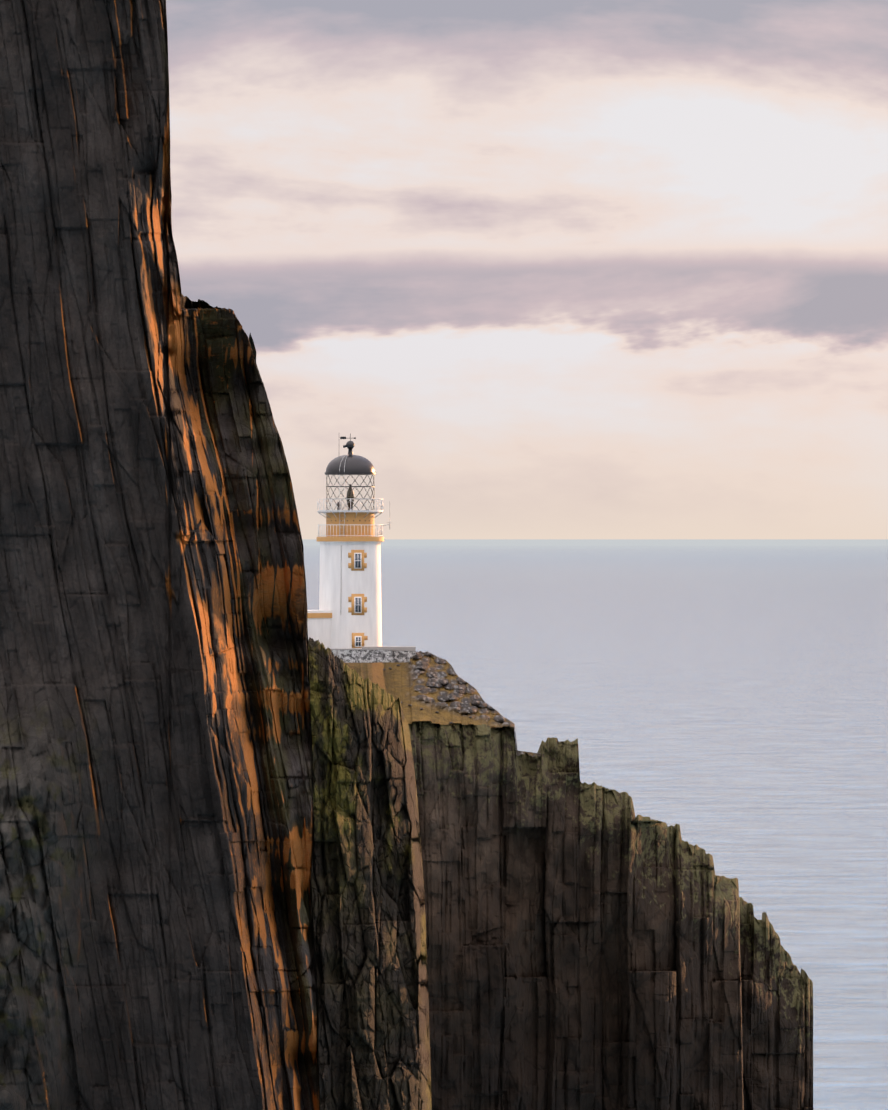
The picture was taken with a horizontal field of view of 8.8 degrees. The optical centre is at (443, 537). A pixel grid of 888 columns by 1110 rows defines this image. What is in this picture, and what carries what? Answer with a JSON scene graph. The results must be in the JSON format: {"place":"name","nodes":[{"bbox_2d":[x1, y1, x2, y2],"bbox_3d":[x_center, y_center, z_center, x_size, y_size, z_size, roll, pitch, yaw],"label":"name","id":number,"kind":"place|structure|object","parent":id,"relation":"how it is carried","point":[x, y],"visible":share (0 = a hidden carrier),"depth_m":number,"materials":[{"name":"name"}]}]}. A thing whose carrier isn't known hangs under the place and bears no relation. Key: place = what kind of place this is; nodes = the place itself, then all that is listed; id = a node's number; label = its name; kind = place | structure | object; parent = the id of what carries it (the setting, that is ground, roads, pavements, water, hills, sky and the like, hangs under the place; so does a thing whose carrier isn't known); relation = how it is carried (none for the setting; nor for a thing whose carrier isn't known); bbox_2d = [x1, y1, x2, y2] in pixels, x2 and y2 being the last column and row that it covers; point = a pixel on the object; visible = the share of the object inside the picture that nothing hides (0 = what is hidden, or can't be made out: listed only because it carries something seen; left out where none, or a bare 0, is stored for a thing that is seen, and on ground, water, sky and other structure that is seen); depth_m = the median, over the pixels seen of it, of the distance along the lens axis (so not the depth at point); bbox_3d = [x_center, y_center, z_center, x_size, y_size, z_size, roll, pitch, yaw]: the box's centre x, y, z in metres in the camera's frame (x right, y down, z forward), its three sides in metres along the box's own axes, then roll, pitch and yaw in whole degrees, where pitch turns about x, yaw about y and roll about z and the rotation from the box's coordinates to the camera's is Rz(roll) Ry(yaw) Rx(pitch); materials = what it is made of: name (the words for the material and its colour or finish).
{"place":"outdoors","nodes":[
{"label":"outdoors","id":0,"kind":"place"},
{"bbox_2d":[0,0,319,1109],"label":"cliff","id":1,"kind":"structure","parent":0,"point":[156,848],"depth_m":198.51,"materials":[{"name":"black stone"}]},
{"bbox_2d":[308,637,431,1109],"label":"cliff","id":2,"kind":"structure","parent":0,"point":[368,907],"depth_m":336.76,"materials":[{"name":"brown stone"}]},
{"bbox_2d":[166,0,887,538],"label":"sky","id":3,"kind":"structure","parent":0,"point":[553,269],"materials":[{"name":"white"}]},
{"bbox_2d":[302,539,887,1109],"bbox_3d":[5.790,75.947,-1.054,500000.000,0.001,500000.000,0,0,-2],"label":"sea","id":4,"kind":"structure","parent":0,"point":[722,703],"depth_m":2849.97,"materials":[{"name":"liquid"}]},
{"bbox_2d":[408,721,812,1109],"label":"cliff","id":5,"kind":"structure","parent":0,"point":[593,946],"depth_m":481.04,"materials":[{"name":"brown stone"}]},
{"bbox_2d":[345,651,540,756],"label":"rocky ground","id":6,"kind":"structure","parent":5,"relation":"on","point":[427,686],"depth_m":480.94,"materials":[{"name":"brown soil"}]},
{"bbox_2d":[307,433,415,662],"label":"lighthouse","id":7,"kind":"object","parent":6,"relation":"on","point":[344,622],"visible":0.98,"depth_m":496.49,"materials":[{"name":"white paint"}]}
]}

